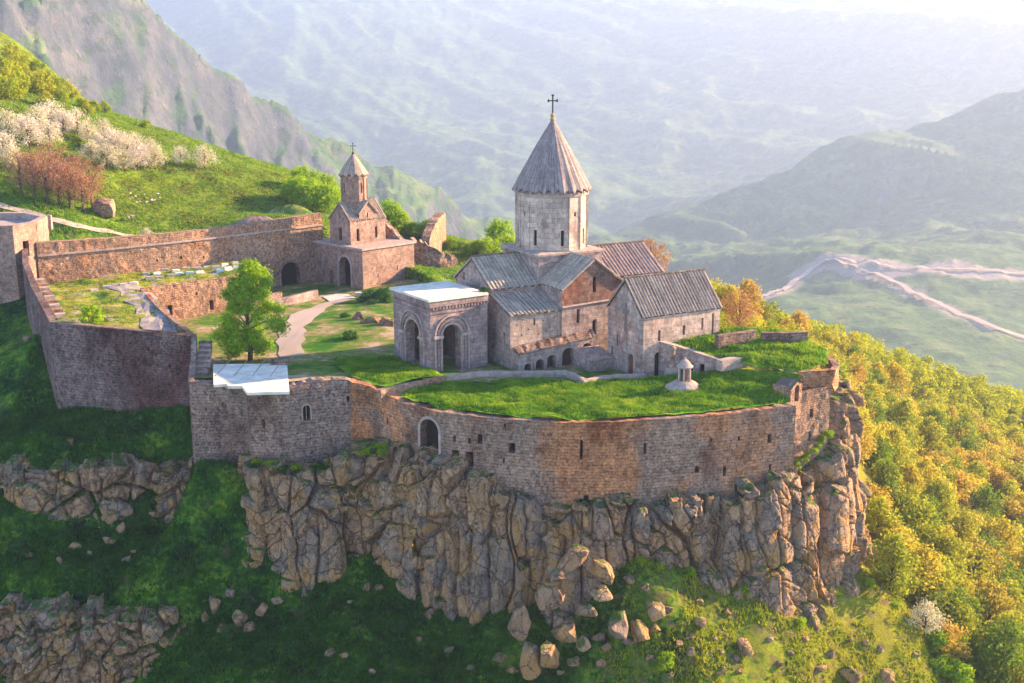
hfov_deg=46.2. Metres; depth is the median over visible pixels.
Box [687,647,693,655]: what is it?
loose stone
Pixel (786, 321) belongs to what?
forest tree
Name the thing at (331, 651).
loose stone
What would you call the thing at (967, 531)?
forest tree
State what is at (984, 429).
forest tree
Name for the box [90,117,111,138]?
blossom tree
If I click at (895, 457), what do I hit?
forest tree
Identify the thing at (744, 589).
slope bush
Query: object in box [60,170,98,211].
bare tree
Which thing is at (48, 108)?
blossom tree
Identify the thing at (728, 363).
wall
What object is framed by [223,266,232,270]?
gravestone
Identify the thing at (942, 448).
forest tree
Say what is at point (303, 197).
leafy bush
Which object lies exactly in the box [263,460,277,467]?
slope bush
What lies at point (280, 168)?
hill grass
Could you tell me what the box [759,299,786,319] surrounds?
forest tree
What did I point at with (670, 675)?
loose stone
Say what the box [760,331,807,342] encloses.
wall
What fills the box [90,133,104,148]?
blossom tree
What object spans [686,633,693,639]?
loose stone
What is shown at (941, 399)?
forest tree
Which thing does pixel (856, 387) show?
forest tree
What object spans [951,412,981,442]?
forest tree
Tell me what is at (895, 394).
forest tree
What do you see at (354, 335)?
dark shrub
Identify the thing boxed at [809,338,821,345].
forest tree
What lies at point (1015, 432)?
forest tree
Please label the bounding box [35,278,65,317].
wall stairs
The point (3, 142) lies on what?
blossom tree
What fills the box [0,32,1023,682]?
hillside
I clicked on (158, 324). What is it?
terrace paving
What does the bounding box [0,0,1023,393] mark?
mountains
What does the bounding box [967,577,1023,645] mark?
forest tree
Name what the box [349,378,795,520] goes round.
rampart
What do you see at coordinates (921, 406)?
forest tree
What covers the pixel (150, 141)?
blossom tree
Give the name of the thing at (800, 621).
slope bush
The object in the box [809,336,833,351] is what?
forest tree
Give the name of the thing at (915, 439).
forest tree
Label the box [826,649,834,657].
loose stone
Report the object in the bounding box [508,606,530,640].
boulder
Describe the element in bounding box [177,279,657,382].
courtyard ground
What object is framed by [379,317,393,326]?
courtyard rock
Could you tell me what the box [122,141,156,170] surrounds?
blossom tree
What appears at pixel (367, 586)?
loose stone
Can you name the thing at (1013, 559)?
forest tree
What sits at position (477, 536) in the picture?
cliff
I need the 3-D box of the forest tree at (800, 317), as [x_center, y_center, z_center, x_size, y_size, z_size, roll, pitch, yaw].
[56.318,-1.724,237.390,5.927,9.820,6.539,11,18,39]
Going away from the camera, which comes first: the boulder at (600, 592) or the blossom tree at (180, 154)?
the boulder at (600, 592)
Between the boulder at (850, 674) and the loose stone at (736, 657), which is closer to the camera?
the loose stone at (736, 657)
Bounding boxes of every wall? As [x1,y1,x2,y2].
[22,248,57,406]
[36,212,322,287]
[140,259,258,318]
[140,288,197,462]
[250,292,281,306]
[266,290,317,305]
[378,375,446,400]
[385,218,403,238]
[410,237,457,267]
[421,212,445,251]
[445,370,586,383]
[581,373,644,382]
[660,341,720,374]
[714,329,756,347]
[716,356,746,371]
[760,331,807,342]
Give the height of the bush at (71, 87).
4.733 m
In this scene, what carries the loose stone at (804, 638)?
on the hillside
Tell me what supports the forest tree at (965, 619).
on the hillside
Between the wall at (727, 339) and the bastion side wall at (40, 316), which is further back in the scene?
the bastion side wall at (40, 316)
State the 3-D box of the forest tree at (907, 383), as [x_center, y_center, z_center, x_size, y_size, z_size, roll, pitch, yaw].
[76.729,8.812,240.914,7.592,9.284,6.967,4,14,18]
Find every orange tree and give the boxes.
[640,237,672,271]
[718,287,759,326]
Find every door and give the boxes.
[630,357,632,373]
[654,353,658,375]
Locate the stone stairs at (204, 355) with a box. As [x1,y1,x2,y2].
[196,341,212,379]
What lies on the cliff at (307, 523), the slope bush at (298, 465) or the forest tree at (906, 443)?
the slope bush at (298, 465)
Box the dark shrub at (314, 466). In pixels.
[310,464,321,469]
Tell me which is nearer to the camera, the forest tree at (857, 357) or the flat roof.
the flat roof
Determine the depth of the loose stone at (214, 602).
127.24 m
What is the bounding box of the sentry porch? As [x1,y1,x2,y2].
[772,376,801,419]
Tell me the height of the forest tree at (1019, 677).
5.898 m
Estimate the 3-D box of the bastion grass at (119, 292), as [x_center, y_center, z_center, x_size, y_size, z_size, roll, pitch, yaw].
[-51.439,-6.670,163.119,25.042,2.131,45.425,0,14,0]
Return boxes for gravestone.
[145,276,154,279]
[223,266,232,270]
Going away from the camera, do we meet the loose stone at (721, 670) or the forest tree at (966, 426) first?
the loose stone at (721, 670)
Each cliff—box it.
[237,437,422,599]
[409,444,542,626]
[530,466,826,632]
[767,368,877,606]
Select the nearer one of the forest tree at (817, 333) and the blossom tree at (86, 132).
the blossom tree at (86, 132)
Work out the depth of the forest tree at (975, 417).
247.10 m
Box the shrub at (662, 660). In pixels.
[654,651,674,670]
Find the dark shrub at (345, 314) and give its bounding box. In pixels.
[339,312,350,317]
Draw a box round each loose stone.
[23,335,30,340]
[66,437,72,445]
[68,542,81,548]
[101,514,109,520]
[103,537,113,543]
[116,522,125,533]
[121,555,130,561]
[201,611,208,621]
[209,596,220,613]
[217,623,225,632]
[225,588,235,597]
[232,610,248,627]
[243,621,254,631]
[255,602,267,615]
[271,596,283,604]
[324,648,335,656]
[339,652,348,657]
[364,582,370,590]
[368,668,375,673]
[374,584,383,589]
[444,646,453,652]
[466,664,473,669]
[492,652,506,662]
[506,665,517,673]
[567,656,579,666]
[591,632,604,640]
[596,659,605,667]
[601,643,611,651]
[621,637,634,644]
[623,575,634,583]
[640,582,648,590]
[646,654,653,660]
[650,624,660,631]
[664,606,672,612]
[667,672,673,677]
[676,640,682,646]
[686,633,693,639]
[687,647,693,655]
[695,598,703,604]
[716,666,726,674]
[723,608,730,613]
[732,654,740,660]
[735,668,743,672]
[767,636,773,642]
[776,660,783,666]
[801,636,809,641]
[816,665,826,670]
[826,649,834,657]
[861,639,868,645]
[877,645,883,652]
[913,651,919,657]
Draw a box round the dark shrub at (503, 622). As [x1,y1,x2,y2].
[494,617,510,635]
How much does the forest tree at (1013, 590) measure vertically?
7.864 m
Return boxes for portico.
[389,281,489,380]
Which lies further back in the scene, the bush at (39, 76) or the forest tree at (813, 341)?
the bush at (39, 76)
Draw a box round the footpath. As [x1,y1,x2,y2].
[0,202,131,235]
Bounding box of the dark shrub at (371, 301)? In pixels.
[366,299,378,304]
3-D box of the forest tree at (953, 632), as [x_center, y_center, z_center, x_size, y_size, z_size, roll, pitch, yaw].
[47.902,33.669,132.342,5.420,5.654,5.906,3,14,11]
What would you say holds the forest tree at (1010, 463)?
on the hillside
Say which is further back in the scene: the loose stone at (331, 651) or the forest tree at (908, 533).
the forest tree at (908, 533)
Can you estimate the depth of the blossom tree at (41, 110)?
214.31 m
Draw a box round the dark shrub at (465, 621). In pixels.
[459,616,470,629]
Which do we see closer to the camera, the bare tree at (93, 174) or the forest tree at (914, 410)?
the bare tree at (93, 174)
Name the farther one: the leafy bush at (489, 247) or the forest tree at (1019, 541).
the leafy bush at (489, 247)
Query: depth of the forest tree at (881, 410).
199.19 m
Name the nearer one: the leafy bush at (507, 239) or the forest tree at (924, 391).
the leafy bush at (507, 239)
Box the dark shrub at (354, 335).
[341,329,358,339]
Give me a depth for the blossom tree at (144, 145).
218.66 m
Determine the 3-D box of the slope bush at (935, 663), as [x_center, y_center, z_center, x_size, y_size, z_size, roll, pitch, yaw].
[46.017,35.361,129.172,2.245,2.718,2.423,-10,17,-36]
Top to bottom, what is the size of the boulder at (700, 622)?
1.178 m
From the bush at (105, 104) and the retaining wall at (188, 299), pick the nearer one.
the retaining wall at (188, 299)
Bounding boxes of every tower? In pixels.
[0,212,49,303]
[793,355,838,466]
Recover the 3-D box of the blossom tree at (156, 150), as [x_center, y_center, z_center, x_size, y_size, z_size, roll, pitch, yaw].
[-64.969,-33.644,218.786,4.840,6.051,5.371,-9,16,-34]
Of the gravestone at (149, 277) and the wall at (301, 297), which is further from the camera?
the wall at (301, 297)
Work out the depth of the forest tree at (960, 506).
179.23 m
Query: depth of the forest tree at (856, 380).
206.50 m
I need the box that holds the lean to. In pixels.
[573,345,614,371]
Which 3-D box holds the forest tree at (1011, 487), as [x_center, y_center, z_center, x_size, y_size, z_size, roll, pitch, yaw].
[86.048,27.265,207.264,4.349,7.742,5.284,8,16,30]
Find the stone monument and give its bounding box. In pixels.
[46,215,52,230]
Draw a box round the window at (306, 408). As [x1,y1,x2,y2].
[303,405,308,418]
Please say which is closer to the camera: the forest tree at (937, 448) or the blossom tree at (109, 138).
the forest tree at (937, 448)
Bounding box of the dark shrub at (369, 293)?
[361,289,378,299]
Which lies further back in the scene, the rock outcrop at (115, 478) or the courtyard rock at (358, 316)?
the courtyard rock at (358, 316)
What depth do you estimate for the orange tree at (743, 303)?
143.67 m
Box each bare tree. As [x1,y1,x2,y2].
[0,146,46,196]
[10,148,52,198]
[24,147,75,202]
[28,139,65,191]
[39,158,74,205]
[48,160,90,207]
[57,152,87,196]
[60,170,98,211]
[73,158,109,204]
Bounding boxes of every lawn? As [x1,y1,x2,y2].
[332,355,442,386]
[399,368,802,420]
[673,329,828,371]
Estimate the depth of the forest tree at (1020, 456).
224.85 m
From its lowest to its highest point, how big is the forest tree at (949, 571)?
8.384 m
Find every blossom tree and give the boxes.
[0,105,24,141]
[0,128,20,158]
[0,144,23,169]
[9,113,46,149]
[13,113,28,134]
[24,102,51,131]
[36,119,65,146]
[37,98,69,126]
[51,109,79,136]
[64,104,90,134]
[76,119,102,141]
[76,137,107,163]
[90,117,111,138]
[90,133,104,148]
[91,141,119,169]
[93,125,124,155]
[112,132,139,159]
[113,148,138,170]
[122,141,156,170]
[124,129,146,149]
[132,142,151,163]
[138,227,153,234]
[140,136,160,156]
[142,142,168,169]
[171,145,194,164]
[191,143,222,169]
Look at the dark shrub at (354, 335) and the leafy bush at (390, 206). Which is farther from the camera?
the leafy bush at (390, 206)
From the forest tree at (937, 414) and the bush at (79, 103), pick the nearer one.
the forest tree at (937, 414)
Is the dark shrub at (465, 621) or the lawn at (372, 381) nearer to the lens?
the dark shrub at (465, 621)
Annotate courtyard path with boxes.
[275,299,349,357]
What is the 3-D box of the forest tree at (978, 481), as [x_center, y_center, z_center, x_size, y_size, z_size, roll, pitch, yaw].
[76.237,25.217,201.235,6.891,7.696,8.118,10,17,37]
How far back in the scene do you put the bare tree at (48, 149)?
193.97 m
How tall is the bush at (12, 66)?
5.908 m
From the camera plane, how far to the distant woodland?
264.07 m
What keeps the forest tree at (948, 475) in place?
on the hillside
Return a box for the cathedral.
[453,94,664,368]
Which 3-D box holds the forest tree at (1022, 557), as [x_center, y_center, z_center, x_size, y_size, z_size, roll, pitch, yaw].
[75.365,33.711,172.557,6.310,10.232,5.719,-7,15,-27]
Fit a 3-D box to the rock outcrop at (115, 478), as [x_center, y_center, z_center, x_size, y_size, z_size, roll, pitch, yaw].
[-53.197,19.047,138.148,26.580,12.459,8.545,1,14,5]
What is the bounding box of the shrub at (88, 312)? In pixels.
[78,304,104,324]
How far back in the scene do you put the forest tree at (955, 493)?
183.30 m
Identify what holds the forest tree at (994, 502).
on the hillside
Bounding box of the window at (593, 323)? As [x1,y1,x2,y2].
[592,320,594,332]
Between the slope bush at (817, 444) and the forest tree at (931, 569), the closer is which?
the slope bush at (817, 444)
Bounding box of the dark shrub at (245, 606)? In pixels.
[235,602,258,617]
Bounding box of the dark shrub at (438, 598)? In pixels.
[434,593,446,607]
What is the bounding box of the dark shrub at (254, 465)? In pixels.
[248,462,261,468]
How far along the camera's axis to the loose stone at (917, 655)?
128.09 m
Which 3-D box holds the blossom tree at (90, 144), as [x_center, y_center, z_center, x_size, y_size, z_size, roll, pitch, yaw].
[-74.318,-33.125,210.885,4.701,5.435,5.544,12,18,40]
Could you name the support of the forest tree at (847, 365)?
on the hillside
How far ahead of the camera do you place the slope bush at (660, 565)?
119.80 m
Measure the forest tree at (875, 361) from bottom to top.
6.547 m
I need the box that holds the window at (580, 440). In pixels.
[580,440,581,455]
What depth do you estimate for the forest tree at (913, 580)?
133.73 m
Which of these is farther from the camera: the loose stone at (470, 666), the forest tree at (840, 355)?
the forest tree at (840, 355)
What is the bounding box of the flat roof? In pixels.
[213,358,289,394]
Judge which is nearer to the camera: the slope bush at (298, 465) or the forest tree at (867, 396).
the slope bush at (298, 465)
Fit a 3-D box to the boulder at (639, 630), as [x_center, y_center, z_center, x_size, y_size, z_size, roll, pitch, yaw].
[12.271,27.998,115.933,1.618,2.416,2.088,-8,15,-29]
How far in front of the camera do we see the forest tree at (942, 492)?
164.42 m
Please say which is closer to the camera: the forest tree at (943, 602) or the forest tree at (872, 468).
the forest tree at (943, 602)
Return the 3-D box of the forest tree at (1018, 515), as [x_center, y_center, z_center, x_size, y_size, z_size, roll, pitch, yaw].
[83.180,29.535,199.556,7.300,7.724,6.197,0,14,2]
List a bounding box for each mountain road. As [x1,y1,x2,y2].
[762,258,1023,336]
[833,257,1022,272]
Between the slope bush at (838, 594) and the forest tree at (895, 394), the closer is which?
the slope bush at (838, 594)
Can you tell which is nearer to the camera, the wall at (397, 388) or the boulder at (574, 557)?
the boulder at (574, 557)
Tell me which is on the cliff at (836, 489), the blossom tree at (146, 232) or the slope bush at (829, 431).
the slope bush at (829, 431)
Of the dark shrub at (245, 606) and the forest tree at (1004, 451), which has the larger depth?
the forest tree at (1004, 451)
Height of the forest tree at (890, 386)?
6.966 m
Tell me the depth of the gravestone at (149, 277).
171.55 m
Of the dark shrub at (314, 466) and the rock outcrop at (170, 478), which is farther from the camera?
the rock outcrop at (170, 478)
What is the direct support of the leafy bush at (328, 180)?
on the hillside
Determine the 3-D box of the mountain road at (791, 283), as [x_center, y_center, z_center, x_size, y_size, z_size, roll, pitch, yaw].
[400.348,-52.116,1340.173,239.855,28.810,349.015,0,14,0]
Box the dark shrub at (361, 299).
[356,296,366,302]
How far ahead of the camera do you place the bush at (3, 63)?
248.58 m
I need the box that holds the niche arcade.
[513,329,595,370]
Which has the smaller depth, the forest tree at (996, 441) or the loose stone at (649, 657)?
the loose stone at (649, 657)
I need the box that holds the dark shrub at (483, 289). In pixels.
[478,286,489,292]
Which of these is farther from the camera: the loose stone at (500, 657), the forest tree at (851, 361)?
the forest tree at (851, 361)
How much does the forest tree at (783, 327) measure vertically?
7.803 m
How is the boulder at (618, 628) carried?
on the hillside
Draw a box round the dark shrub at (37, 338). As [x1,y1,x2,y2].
[32,333,41,343]
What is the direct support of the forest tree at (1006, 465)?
on the hillside
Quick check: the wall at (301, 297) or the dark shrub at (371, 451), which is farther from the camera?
the wall at (301, 297)
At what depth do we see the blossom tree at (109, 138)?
217.05 m
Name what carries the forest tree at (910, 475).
on the hillside
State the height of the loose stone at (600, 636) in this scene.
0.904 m
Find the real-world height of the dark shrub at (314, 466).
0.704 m
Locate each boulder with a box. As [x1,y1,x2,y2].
[90,197,115,217]
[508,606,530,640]
[519,641,540,679]
[534,582,565,610]
[540,640,558,668]
[546,567,564,581]
[551,622,576,642]
[557,544,588,571]
[575,603,597,616]
[576,635,590,651]
[588,584,612,601]
[590,559,614,584]
[608,611,628,639]
[630,619,649,641]
[646,601,665,621]
[694,617,705,627]
[737,637,753,656]
[840,666,862,682]
[880,668,894,682]
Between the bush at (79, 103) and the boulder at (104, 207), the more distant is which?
the bush at (79, 103)
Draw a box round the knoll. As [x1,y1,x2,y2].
[266,204,311,214]
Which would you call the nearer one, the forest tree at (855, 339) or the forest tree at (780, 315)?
the forest tree at (780, 315)
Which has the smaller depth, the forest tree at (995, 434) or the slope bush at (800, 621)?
the slope bush at (800, 621)
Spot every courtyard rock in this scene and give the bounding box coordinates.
[351,312,363,319]
[360,316,380,322]
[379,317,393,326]
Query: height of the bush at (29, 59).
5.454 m
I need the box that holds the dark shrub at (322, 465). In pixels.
[317,464,327,469]
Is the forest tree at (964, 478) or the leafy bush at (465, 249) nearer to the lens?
the forest tree at (964, 478)
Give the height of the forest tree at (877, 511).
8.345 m
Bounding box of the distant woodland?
[776,308,1023,434]
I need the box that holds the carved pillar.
[665,346,677,374]
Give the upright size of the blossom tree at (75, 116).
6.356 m
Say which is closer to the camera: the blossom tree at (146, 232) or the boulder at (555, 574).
the boulder at (555, 574)
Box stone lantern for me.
[664,357,698,391]
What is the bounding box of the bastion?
[50,321,190,411]
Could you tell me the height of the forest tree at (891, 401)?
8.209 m
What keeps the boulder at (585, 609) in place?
on the hillside
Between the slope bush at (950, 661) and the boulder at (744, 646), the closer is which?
the boulder at (744, 646)
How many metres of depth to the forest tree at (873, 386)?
202.38 m
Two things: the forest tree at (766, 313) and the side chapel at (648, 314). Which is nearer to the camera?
the side chapel at (648, 314)
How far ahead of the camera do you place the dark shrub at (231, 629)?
123.69 m
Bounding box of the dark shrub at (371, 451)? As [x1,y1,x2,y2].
[369,447,378,454]
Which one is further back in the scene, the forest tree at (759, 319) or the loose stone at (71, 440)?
the forest tree at (759, 319)
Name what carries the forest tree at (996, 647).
on the hillside
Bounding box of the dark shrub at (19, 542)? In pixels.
[6,535,36,555]
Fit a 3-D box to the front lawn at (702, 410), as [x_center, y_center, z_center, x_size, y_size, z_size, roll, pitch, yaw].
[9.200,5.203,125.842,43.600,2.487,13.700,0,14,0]
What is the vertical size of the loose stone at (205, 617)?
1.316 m
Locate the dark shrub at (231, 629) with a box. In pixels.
[219,623,239,638]
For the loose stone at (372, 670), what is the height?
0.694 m
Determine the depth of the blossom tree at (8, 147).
197.25 m
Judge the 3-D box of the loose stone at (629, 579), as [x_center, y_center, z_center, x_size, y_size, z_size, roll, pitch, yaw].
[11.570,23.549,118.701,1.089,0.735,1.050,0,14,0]
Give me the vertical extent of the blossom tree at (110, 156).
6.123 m
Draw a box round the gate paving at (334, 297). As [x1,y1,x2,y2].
[323,294,354,300]
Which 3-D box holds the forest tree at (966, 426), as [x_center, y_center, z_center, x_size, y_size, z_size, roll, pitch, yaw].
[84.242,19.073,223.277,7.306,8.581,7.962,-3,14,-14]
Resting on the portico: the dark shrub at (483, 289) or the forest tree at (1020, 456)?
the dark shrub at (483, 289)
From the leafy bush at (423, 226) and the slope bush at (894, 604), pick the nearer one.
the slope bush at (894, 604)
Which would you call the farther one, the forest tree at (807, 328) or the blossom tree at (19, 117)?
the forest tree at (807, 328)
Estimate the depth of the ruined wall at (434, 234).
210.48 m
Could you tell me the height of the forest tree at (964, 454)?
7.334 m
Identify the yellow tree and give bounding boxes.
[719,312,734,328]
[728,314,765,327]
[760,319,778,329]
[780,323,805,330]
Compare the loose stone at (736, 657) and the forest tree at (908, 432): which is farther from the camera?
the forest tree at (908, 432)
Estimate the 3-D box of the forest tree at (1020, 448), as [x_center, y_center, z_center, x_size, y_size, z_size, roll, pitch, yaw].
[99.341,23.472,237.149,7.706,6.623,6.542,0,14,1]
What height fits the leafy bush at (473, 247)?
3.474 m
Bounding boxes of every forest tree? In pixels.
[710,277,722,288]
[711,280,728,300]
[716,292,731,320]
[717,283,742,325]
[738,278,763,323]
[747,312,764,327]
[748,300,776,322]
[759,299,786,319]
[771,311,791,320]
[772,314,798,329]
[777,316,803,330]
[778,324,796,330]
[787,309,812,334]
[788,314,814,335]
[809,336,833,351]
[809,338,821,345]
[811,328,839,341]
[814,326,851,354]
[815,341,842,363]
[816,332,842,353]
[827,352,850,377]
[828,350,845,362]
[834,358,847,378]
[838,330,867,356]
[840,354,862,370]
[841,356,852,374]
[843,342,874,365]
[843,352,871,371]
[848,372,867,385]
[850,362,874,387]
[850,363,868,384]
[852,384,868,412]
[853,382,883,405]
[854,384,878,415]
[858,378,887,397]
[859,406,893,461]
[859,424,877,466]
[861,424,897,460]
[862,528,922,595]
[863,434,898,468]
[865,380,888,415]
[865,398,876,420]
[865,482,894,509]
[865,492,903,539]
[866,367,889,387]
[867,457,904,482]
[867,459,907,506]
[867,518,920,565]
[868,355,883,367]
[868,415,898,428]
[868,472,906,501]
[869,360,890,385]
[870,398,886,422]
[874,564,927,599]
[875,392,892,417]
[878,421,905,439]
[880,391,898,421]
[881,425,912,464]
[883,361,905,391]
[885,382,906,396]
[885,395,924,433]
[885,418,915,450]
[886,363,913,395]
[887,387,910,399]
[887,447,925,485]
[889,491,952,544]
[890,431,918,463]
[890,481,920,517]
[891,414,924,446]
[897,397,920,435]
[897,522,920,547]
[899,420,925,455]
[899,462,926,497]
[902,536,928,571]
[906,543,951,605]
[907,575,959,625]
[908,384,922,393]
[908,385,937,404]
[908,456,945,490]
[909,493,945,529]
[910,526,948,556]
[912,447,951,471]
[915,398,932,418]
[915,415,945,456]
[918,476,959,535]
[919,441,959,471]
[920,399,951,431]
[921,481,957,519]
[922,441,953,457]
[923,407,949,438]
[925,460,957,483]
[930,553,964,599]
[930,618,972,661]
[931,391,949,408]
[931,532,977,586]
[932,401,946,413]
[934,524,958,544]
[936,432,960,451]
[937,575,991,634]
[940,603,985,653]
[944,417,958,430]
[944,478,959,515]
[945,501,974,526]
[946,405,961,419]
[946,454,967,473]
[946,507,985,545]
[948,420,986,447]
[948,427,980,444]
[948,445,977,470]
[949,467,976,507]
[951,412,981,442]
[951,578,976,602]
[952,469,974,508]
[953,539,999,588]
[957,434,991,458]
[962,486,990,512]
[963,471,986,497]
[964,615,1023,682]
[965,447,1004,484]
[965,484,1005,522]
[966,460,990,489]
[966,539,1006,587]
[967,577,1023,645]
[968,412,988,430]
[969,420,992,438]
[969,513,987,522]
[972,506,999,524]
[972,533,1016,583]
[974,440,1002,466]
[976,522,995,536]
[978,430,993,444]
[979,515,1023,564]
[982,576,1023,617]
[983,429,1009,447]
[984,607,1023,681]
[985,567,1023,602]
[987,443,1006,458]
[987,446,1011,460]
[987,454,1017,481]
[987,471,1021,498]
[988,437,1005,446]
[994,494,1023,523]
[997,442,1021,462]
[997,479,1022,508]
[998,433,1017,449]
[999,426,1023,445]
[1001,459,1017,475]
[1001,539,1021,569]
[1002,665,1023,682]
[1003,444,1023,452]
[1004,460,1023,482]
[1005,489,1023,521]
[1006,450,1023,467]
[1007,525,1023,570]
[1008,519,1023,538]
[1012,438,1023,449]
[1012,566,1023,597]
[1013,550,1023,578]
[1017,474,1023,491]
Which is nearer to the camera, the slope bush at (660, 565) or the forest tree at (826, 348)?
the slope bush at (660, 565)
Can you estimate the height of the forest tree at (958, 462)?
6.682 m
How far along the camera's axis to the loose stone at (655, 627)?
116.48 m
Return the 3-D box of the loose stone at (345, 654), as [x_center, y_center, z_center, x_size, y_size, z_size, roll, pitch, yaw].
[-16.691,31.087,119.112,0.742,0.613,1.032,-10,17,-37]
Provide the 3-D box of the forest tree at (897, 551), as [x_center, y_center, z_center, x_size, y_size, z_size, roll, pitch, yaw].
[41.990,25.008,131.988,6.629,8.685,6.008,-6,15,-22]
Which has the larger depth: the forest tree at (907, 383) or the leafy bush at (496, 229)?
the forest tree at (907, 383)
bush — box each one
[0,43,22,61]
[0,58,15,71]
[0,64,30,88]
[0,67,15,90]
[0,74,19,98]
[7,70,30,97]
[8,55,29,74]
[19,53,35,71]
[23,70,42,81]
[28,59,53,79]
[29,69,56,94]
[35,90,53,104]
[44,83,56,96]
[50,75,68,87]
[52,84,70,100]
[62,81,81,99]
[75,97,89,106]
[80,102,95,115]
[89,99,101,111]
[100,100,112,112]
[140,119,151,127]
[251,459,262,464]
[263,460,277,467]
[277,183,296,200]
[278,173,320,203]
[289,164,322,185]
[292,177,333,211]
[292,463,302,468]
[305,183,340,211]
[314,172,340,193]
[375,443,388,448]
[376,448,386,455]
[378,198,406,228]
[386,210,412,232]
[400,220,422,237]
[419,218,428,236]
[445,236,459,250]
[460,244,471,255]
[469,238,484,253]
[476,236,501,254]
[483,217,514,243]
[497,234,514,248]
[634,555,645,564]
[656,561,664,569]
[683,566,696,576]
[741,582,750,594]
[793,616,806,627]
[808,447,818,454]
[813,443,822,447]
[823,430,833,434]
[835,589,841,598]
[862,577,875,589]
[891,601,899,608]
[905,597,950,635]
[924,628,954,654]
[930,656,951,676]
[934,651,956,671]
[942,659,975,682]
[950,633,968,658]
[964,634,978,660]
[982,665,1002,681]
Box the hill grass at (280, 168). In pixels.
[0,85,494,282]
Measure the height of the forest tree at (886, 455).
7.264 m
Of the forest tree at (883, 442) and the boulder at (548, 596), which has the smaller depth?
the boulder at (548, 596)
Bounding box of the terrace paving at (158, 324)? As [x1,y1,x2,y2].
[107,282,176,337]
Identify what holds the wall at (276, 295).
on the courtyard ground at (323, 344)
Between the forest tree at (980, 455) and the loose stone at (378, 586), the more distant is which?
the forest tree at (980, 455)
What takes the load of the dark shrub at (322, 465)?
on the cliff at (307, 523)
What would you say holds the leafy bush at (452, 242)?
on the hillside
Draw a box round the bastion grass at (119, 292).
[58,261,235,330]
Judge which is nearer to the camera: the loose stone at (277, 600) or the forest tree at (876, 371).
the loose stone at (277, 600)
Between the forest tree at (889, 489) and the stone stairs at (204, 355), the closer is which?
the stone stairs at (204, 355)
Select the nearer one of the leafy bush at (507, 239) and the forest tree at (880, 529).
the forest tree at (880, 529)
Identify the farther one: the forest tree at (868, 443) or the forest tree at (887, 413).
the forest tree at (887, 413)
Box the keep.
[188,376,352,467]
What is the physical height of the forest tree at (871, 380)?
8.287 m
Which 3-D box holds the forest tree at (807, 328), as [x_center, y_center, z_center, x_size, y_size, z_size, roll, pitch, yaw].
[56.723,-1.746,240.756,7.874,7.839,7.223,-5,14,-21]
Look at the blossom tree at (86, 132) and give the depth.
219.69 m
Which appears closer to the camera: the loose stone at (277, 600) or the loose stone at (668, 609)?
the loose stone at (668, 609)
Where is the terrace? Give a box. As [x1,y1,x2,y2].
[48,258,251,331]
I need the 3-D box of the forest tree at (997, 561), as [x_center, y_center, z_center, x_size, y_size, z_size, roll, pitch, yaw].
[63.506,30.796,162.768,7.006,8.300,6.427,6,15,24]
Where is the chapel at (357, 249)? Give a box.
[312,143,416,289]
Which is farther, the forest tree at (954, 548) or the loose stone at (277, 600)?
the forest tree at (954, 548)
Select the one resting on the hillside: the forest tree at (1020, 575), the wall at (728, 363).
the forest tree at (1020, 575)
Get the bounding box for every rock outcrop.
[0,451,156,527]
[0,590,187,682]
[148,456,194,523]
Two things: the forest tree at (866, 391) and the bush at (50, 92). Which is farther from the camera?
the bush at (50, 92)
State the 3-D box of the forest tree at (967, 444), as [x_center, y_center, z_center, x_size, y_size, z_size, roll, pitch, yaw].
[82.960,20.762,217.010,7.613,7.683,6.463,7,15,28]
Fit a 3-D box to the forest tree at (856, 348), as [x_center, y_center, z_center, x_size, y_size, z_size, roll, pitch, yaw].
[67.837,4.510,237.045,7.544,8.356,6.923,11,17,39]
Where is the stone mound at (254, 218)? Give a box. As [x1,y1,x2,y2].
[230,215,271,224]
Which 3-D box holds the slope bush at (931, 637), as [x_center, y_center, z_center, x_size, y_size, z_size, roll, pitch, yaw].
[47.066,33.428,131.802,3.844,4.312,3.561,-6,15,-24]
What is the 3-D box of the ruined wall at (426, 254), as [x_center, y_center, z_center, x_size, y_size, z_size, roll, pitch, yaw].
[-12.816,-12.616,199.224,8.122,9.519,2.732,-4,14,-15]
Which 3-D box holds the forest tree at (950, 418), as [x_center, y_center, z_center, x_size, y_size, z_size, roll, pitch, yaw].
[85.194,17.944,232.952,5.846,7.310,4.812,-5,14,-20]
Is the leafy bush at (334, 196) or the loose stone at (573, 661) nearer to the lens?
the loose stone at (573, 661)
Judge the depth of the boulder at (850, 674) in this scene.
122.12 m
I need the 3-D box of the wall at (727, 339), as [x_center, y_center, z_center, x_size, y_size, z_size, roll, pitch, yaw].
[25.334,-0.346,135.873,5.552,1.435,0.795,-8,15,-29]
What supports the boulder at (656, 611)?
on the hillside
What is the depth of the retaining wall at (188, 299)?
168.93 m
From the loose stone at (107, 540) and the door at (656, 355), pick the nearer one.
the loose stone at (107, 540)
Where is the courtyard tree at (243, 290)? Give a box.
[207,257,291,360]
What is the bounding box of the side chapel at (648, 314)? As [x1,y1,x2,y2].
[605,268,722,376]
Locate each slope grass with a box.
[599,407,997,682]

